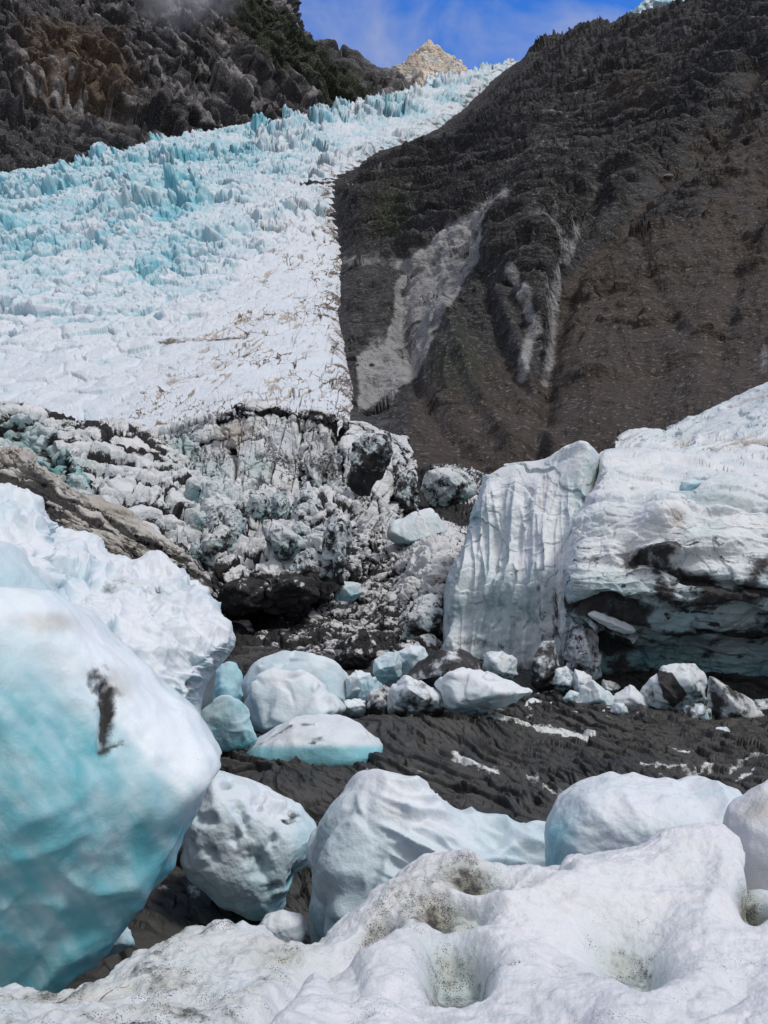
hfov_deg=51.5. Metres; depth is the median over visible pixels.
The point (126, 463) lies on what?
ice slope
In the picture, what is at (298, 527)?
ice block
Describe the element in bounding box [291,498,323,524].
ice block
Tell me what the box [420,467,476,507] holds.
ice block
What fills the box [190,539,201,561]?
ice block
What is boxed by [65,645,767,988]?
silt ground
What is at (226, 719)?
ice block
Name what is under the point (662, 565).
ice cliff
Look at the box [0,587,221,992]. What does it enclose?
ice block
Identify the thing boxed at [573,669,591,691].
ice block
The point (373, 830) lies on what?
ice block
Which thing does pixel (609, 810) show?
ice block
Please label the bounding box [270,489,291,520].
ice block
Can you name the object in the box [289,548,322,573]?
ice block
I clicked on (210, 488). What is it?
ice block
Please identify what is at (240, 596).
rock
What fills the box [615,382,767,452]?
ice slope
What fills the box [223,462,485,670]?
terrain
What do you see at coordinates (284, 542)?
ice block
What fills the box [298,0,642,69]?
sky
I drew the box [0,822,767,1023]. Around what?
ice mound
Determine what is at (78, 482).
ice block
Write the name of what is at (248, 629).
ice chunk
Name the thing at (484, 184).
mountain
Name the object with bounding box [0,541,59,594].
ice block
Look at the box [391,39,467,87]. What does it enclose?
mountain
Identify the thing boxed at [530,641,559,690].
ice block
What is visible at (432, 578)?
ice chunk
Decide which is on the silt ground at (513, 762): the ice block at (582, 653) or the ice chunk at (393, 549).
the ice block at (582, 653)
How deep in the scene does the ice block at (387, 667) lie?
18.74 m
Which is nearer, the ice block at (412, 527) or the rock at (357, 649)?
the rock at (357, 649)
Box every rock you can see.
[216,577,268,615]
[262,572,319,614]
[334,629,376,669]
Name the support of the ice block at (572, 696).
on the silt ground at (513, 762)
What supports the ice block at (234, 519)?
on the ice mass
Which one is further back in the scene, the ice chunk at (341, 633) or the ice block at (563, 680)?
the ice chunk at (341, 633)
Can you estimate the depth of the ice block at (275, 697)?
15.91 m
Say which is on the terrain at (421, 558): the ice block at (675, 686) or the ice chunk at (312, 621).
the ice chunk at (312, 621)
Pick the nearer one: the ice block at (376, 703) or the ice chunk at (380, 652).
the ice block at (376, 703)
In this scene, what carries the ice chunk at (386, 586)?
on the terrain at (421, 558)
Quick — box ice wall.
[157,399,417,531]
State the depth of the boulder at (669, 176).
273.11 m
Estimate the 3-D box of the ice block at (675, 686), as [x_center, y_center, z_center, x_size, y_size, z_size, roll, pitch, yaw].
[6.746,4.046,18.454,1.311,1.117,1.119,0,0,-35]
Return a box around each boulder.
[346,430,392,495]
[664,174,672,178]
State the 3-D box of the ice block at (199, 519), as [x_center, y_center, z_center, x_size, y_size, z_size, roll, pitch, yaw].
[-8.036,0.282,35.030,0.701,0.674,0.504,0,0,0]
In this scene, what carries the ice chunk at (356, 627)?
on the terrain at (421, 558)
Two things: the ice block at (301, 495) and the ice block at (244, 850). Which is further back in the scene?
the ice block at (301, 495)
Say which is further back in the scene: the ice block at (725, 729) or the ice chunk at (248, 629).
the ice chunk at (248, 629)
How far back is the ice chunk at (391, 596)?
29.78 m
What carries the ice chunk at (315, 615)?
on the terrain at (421, 558)
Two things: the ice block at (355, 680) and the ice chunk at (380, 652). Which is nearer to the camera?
the ice block at (355, 680)
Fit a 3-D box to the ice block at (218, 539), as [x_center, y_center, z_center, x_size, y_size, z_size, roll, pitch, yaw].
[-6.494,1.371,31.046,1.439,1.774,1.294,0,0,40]
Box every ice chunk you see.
[231,620,252,627]
[245,627,254,634]
[260,630,267,635]
[271,642,278,648]
[307,611,322,619]
[309,618,317,623]
[323,649,334,653]
[333,610,340,616]
[337,631,345,636]
[352,626,363,629]
[358,588,373,598]
[374,572,388,581]
[377,650,388,656]
[382,583,390,589]
[384,591,397,601]
[384,618,393,626]
[388,547,398,555]
[418,590,427,595]
[424,572,446,585]
[524,698,538,706]
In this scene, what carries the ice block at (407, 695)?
on the silt ground at (513, 762)
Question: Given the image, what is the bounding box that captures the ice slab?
[0,483,235,714]
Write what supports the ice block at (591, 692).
on the silt ground at (513, 762)
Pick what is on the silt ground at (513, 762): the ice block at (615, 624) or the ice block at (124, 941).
the ice block at (124, 941)
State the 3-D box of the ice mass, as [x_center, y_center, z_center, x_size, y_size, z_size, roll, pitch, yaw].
[-6.205,1.335,39.188,11.448,7.888,22.945,0,0,-6]
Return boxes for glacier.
[0,58,519,435]
[629,0,683,12]
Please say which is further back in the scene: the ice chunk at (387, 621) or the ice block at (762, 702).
the ice chunk at (387, 621)
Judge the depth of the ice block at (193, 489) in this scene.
39.67 m
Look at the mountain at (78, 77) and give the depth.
1083.20 m
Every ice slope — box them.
[0,399,251,622]
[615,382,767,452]
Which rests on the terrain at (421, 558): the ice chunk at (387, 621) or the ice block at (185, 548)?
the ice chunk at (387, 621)
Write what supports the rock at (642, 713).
on the silt ground at (513, 762)
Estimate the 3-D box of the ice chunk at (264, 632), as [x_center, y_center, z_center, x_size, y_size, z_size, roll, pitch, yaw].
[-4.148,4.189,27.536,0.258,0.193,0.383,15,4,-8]
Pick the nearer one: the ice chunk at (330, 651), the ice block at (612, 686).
the ice block at (612, 686)
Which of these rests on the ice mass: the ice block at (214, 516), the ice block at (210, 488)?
the ice block at (214, 516)
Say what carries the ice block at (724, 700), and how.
on the silt ground at (513, 762)
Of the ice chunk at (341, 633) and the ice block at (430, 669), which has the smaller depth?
the ice block at (430, 669)
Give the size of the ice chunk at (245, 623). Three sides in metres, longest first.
0.812 x 0.384 x 0.371 m
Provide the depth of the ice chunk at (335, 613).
29.51 m
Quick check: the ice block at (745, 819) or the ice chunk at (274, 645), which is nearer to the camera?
the ice block at (745, 819)
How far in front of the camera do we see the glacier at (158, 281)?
274.36 m
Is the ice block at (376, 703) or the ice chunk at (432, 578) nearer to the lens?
the ice block at (376, 703)
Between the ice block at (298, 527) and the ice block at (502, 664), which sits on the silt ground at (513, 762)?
the ice block at (502, 664)
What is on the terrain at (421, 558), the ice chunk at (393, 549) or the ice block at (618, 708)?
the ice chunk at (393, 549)
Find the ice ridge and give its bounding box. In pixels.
[0,445,217,600]
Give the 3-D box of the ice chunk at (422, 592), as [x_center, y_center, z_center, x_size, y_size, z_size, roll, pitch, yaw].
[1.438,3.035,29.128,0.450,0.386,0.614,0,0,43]
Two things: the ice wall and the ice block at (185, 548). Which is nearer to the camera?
the ice block at (185, 548)
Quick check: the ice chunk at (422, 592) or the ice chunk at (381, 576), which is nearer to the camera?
the ice chunk at (422, 592)
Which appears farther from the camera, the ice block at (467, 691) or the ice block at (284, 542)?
the ice block at (284, 542)
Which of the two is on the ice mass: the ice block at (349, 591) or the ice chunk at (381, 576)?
the ice block at (349, 591)
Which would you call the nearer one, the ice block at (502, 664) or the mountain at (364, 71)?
the ice block at (502, 664)
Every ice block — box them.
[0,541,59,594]
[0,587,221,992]
[69,474,92,493]
[102,927,134,959]
[170,541,192,557]
[180,770,316,920]
[184,476,202,502]
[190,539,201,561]
[193,511,206,525]
[199,480,226,505]
[200,493,235,514]
[200,525,237,567]
[201,695,257,751]
[206,506,225,532]
[213,661,242,699]
[223,509,245,539]
[241,650,351,701]
[244,667,345,733]
[245,490,270,523]
[246,714,382,766]
[259,909,307,942]
[261,520,306,560]
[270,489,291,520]
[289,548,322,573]
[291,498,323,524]
[291,521,310,535]
[292,481,312,513]
[306,769,545,943]
[321,508,353,587]
[335,581,362,601]
[343,698,365,717]
[345,670,371,698]
[357,677,382,700]
[364,684,389,715]
[373,651,401,685]
[387,508,445,544]
[387,675,444,716]
[390,468,418,516]
[397,645,427,676]
[399,593,443,642]
[408,648,480,690]
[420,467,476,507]
[434,667,532,715]
[482,651,517,679]
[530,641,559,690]
[544,771,741,866]
[553,666,573,693]
[563,690,579,702]
[564,621,601,680]
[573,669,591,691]
[579,680,614,706]
[588,611,634,633]
[601,679,620,692]
[610,703,627,714]
[614,685,650,706]
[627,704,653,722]
[640,663,706,710]
[679,479,701,490]
[685,703,711,719]
[707,676,763,717]
[715,727,729,731]
[723,780,767,890]
[754,698,767,707]
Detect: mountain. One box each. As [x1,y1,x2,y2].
[0,0,388,172]
[299,0,767,473]
[315,38,412,95]
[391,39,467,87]
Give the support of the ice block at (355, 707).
on the silt ground at (513, 762)
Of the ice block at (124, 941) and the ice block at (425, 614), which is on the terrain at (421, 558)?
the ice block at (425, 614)
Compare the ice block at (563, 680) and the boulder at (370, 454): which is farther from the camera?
the boulder at (370, 454)
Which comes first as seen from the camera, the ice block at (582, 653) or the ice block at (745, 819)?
the ice block at (745, 819)
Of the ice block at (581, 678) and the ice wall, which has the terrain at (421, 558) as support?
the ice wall
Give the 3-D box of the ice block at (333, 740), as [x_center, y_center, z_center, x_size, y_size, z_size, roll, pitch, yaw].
[-1.298,4.280,14.778,2.595,0.898,1.884,0,0,0]
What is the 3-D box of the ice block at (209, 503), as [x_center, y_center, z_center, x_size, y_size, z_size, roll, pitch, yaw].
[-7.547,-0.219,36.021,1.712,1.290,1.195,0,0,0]
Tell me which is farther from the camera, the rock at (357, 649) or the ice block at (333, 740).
the rock at (357, 649)
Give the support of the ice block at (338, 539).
on the ice mass
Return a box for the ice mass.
[175,470,377,618]
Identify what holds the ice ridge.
on the terrain at (421, 558)
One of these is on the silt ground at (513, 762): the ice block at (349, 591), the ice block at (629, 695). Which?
the ice block at (629, 695)
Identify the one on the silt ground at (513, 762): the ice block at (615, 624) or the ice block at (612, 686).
the ice block at (612, 686)
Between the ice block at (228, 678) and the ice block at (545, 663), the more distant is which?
the ice block at (545, 663)
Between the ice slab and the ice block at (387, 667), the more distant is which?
the ice block at (387, 667)
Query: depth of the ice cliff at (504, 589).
23.29 m
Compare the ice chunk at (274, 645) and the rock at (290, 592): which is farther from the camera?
the rock at (290, 592)
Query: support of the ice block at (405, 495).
on the terrain at (421, 558)
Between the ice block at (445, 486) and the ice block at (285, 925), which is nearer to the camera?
the ice block at (285, 925)
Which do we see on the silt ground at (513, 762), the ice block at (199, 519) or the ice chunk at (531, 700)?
the ice chunk at (531, 700)
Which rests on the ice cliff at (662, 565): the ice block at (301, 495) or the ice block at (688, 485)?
the ice block at (688, 485)
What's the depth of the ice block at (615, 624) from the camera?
19.41 m
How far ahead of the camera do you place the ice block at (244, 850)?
8.44 m
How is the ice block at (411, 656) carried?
on the silt ground at (513, 762)
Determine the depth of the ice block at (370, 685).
17.75 m
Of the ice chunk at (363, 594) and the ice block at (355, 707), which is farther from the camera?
the ice chunk at (363, 594)
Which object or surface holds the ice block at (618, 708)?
on the silt ground at (513, 762)
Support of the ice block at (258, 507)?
on the ice mass
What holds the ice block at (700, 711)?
on the silt ground at (513, 762)
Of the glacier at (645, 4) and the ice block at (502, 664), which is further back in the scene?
the glacier at (645, 4)
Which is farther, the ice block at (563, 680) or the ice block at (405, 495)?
the ice block at (405, 495)
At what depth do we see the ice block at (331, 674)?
17.98 m
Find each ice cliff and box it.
[441,441,599,669]
[563,444,767,675]

